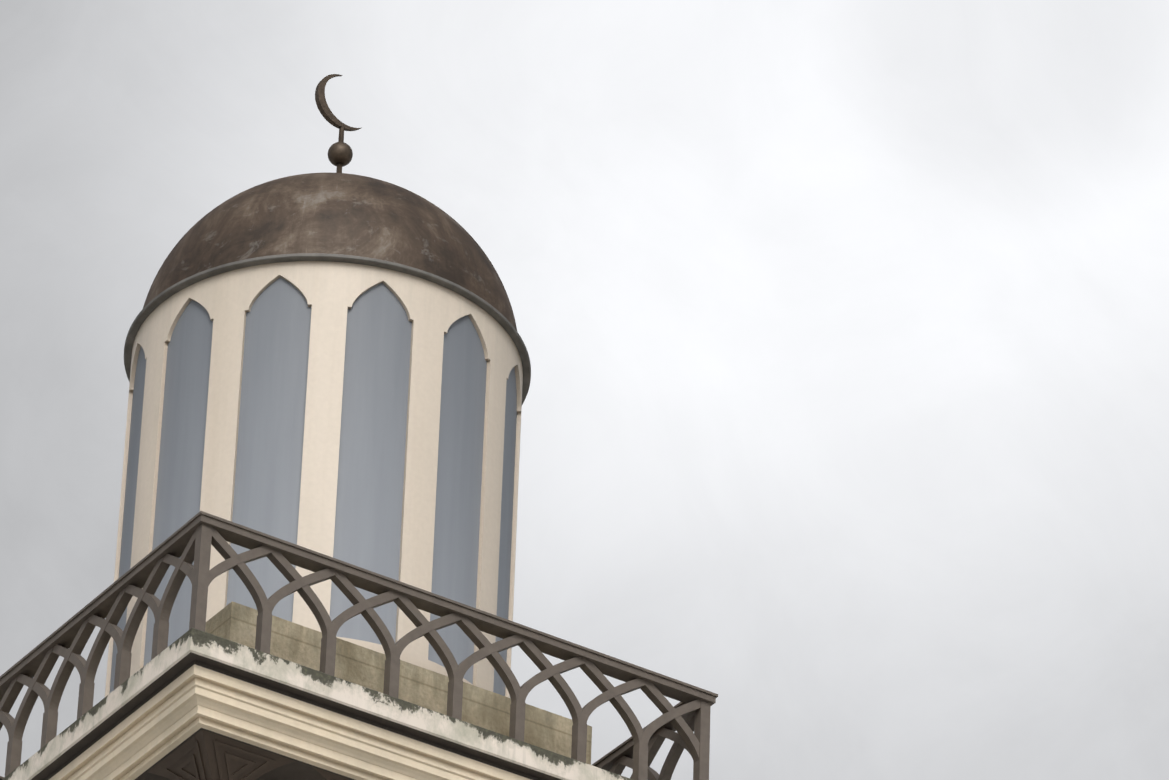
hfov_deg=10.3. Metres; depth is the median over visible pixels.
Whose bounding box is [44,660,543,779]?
balcony cornice
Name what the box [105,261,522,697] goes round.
minaret drum
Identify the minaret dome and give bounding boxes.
[124,173,530,404]
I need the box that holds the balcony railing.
[0,511,717,779]
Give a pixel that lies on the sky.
(843, 325)
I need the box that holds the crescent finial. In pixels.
[315,74,360,172]
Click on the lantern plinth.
(365, 667)
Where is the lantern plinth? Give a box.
[205,601,591,764]
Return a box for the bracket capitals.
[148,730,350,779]
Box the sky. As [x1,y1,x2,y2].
[0,0,1168,779]
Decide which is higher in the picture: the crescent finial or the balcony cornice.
the crescent finial
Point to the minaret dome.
(349, 218)
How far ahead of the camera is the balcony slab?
44.45 m
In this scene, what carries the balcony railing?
on the balcony slab
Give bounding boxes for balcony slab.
[2,628,632,779]

